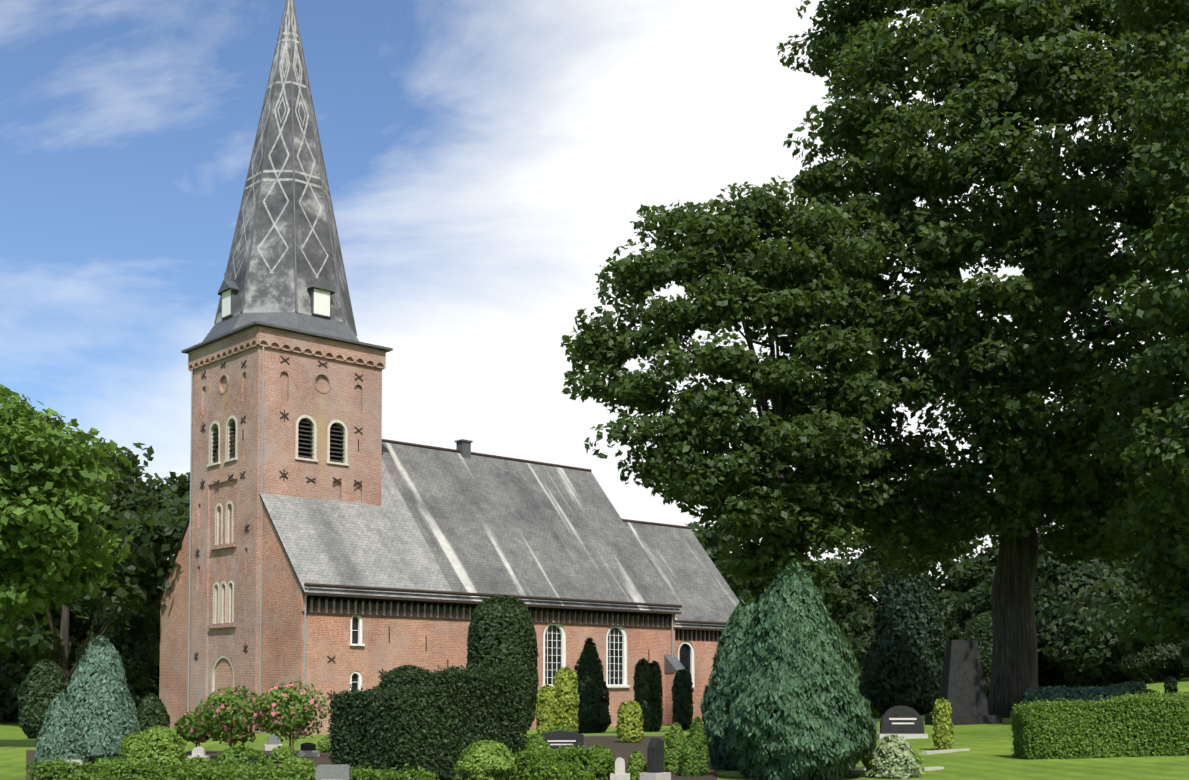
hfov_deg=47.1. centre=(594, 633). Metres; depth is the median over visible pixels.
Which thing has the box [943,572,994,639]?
bush
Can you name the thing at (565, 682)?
thuja
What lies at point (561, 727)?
bush
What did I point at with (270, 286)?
spire
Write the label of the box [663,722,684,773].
shrub
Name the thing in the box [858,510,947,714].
spruce
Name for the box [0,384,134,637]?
tree
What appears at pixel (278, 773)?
hedge
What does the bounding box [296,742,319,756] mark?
gravestone
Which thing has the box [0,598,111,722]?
bush
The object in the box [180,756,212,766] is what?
bush
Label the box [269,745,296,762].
bush
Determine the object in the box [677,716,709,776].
conical shrub
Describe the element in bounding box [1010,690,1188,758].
box hedge
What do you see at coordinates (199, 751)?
gravestone
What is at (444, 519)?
nave roof
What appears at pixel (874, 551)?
tree
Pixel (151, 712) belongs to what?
shrub
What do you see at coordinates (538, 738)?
bush
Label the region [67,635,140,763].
blue spruce
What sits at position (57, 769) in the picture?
hedge
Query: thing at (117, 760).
bush
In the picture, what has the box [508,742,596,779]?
hedge
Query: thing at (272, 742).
gravestone
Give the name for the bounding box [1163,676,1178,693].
bush
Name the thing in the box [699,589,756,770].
conifer
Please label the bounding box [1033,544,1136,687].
bush
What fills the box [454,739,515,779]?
bush
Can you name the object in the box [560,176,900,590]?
oak
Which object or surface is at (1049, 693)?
hedge
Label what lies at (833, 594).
tree
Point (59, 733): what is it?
blue spruce
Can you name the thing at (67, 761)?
gravestone
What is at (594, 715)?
yew cone
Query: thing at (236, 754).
bush
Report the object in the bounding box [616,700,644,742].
thuja
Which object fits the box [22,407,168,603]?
tree
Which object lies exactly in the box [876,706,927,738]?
gravestone
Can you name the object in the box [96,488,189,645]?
tree
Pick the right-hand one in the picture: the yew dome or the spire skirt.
the yew dome
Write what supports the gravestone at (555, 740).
on the soil beds
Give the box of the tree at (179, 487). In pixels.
[90,440,189,530]
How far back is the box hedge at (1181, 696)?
30.38 m
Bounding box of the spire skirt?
[202,312,358,341]
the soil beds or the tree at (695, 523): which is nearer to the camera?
the soil beds
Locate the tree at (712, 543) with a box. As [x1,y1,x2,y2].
[689,525,826,603]
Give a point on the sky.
(484, 160)
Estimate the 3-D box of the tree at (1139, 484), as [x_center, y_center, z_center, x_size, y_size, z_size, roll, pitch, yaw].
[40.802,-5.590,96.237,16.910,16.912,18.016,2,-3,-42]
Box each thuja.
[535,684,559,733]
[553,666,579,732]
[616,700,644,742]
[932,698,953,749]
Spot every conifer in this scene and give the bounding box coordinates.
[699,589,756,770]
[724,558,878,779]
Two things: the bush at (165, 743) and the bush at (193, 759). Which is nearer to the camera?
the bush at (193, 759)
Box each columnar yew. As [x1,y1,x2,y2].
[633,658,652,731]
[649,660,662,731]
[671,669,693,729]
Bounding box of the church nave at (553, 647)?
[155,439,684,730]
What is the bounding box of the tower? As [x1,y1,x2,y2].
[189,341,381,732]
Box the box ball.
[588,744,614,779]
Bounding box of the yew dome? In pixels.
[374,664,425,686]
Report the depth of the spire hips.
74.19 m
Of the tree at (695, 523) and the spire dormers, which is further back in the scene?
the tree at (695, 523)
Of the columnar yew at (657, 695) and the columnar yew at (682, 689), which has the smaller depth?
the columnar yew at (657, 695)
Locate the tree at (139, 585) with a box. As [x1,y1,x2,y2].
[0,461,187,701]
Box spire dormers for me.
[218,273,334,318]
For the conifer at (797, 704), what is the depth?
22.29 m
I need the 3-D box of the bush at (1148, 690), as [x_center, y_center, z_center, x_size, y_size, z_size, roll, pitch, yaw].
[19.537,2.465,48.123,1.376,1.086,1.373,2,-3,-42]
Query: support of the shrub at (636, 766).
on the soil beds
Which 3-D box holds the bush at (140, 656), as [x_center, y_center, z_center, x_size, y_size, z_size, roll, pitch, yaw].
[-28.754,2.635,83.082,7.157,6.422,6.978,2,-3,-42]
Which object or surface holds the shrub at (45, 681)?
on the ground
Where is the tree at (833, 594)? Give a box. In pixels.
[719,557,884,620]
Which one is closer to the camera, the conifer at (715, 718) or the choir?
the conifer at (715, 718)
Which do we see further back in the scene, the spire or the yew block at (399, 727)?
the spire
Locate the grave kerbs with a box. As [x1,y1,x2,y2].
[847,748,969,776]
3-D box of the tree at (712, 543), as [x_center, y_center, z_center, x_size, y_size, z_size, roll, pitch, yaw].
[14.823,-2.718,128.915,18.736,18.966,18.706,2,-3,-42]
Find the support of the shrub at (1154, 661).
on the ground
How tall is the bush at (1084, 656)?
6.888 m
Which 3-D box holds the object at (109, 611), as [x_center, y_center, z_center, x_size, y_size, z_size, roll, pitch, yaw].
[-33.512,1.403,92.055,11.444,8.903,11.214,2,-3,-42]
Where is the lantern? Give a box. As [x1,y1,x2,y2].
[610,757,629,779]
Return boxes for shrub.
[17,658,68,738]
[136,693,170,732]
[663,722,684,773]
[959,611,992,699]
[1116,599,1188,683]
[1179,628,1188,670]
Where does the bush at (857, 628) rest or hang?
on the ground
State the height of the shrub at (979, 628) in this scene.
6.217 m
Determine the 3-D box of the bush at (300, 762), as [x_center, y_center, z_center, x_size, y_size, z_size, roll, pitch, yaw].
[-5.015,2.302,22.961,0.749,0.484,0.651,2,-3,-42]
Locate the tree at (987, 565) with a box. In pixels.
[942,455,1090,592]
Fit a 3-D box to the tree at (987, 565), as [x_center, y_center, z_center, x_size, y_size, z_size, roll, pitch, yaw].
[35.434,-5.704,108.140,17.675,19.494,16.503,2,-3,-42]
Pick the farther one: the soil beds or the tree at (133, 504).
the tree at (133, 504)
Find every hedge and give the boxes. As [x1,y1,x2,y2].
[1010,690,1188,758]
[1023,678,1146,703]
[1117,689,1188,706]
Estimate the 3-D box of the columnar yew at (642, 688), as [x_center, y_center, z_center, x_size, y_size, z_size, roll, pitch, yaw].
[1.834,2.401,51.896,0.845,2.971,0.809,2,-3,-42]
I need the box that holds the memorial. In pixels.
[925,640,1001,724]
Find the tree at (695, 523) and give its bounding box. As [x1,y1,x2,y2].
[685,521,751,551]
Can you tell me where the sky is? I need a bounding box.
[0,0,1186,600]
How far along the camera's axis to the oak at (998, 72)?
50.61 m
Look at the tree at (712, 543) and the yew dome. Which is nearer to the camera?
the yew dome
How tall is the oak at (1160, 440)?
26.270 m
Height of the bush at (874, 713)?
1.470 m
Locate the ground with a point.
(987, 755)
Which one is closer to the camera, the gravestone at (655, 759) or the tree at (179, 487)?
the gravestone at (655, 759)
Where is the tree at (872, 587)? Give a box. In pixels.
[815,498,961,612]
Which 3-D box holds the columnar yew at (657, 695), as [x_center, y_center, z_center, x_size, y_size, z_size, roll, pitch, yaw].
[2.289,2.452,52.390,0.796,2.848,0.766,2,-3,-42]
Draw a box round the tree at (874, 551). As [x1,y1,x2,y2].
[851,492,1061,595]
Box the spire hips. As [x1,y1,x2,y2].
[214,0,356,335]
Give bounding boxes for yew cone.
[574,637,611,733]
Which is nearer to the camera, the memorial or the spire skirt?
the memorial
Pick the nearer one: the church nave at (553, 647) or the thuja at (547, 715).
the thuja at (547, 715)
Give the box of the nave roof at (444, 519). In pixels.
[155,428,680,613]
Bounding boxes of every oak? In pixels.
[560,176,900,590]
[764,0,1188,717]
[1084,0,1188,650]
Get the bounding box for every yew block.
[327,676,453,779]
[378,659,531,779]
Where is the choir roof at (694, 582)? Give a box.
[622,519,739,630]
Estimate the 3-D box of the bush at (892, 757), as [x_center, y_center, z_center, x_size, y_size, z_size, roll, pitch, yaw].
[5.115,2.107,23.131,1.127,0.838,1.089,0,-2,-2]
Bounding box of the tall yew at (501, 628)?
[466,594,538,731]
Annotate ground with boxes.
[0,673,1188,779]
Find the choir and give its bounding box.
[675,629,722,722]
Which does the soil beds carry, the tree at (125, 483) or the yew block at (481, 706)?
the yew block at (481, 706)
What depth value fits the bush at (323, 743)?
32.23 m
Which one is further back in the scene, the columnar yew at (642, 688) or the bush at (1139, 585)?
the bush at (1139, 585)
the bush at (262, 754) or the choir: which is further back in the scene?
the choir
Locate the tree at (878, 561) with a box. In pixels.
[760,527,933,588]
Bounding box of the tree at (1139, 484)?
[1063,456,1152,577]
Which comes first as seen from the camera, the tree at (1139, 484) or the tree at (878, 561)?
the tree at (1139, 484)
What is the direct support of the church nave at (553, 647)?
on the ground
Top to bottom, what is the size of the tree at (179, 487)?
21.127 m
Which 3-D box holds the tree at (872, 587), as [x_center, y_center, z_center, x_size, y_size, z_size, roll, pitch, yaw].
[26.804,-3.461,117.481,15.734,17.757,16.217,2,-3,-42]
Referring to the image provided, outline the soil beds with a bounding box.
[26,736,716,779]
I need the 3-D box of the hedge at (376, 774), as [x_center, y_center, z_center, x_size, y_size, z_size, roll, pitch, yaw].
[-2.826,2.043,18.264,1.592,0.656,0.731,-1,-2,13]
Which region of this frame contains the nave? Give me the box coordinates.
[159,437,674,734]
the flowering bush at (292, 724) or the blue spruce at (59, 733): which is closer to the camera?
the blue spruce at (59, 733)
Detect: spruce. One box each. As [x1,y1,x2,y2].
[32,692,88,768]
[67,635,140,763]
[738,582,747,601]
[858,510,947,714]
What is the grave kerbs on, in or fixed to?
on the ground
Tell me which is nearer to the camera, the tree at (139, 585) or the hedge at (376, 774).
the hedge at (376, 774)
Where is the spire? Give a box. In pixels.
[216,0,355,334]
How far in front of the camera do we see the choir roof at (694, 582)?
91.78 m
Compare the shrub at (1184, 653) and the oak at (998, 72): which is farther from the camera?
the shrub at (1184, 653)

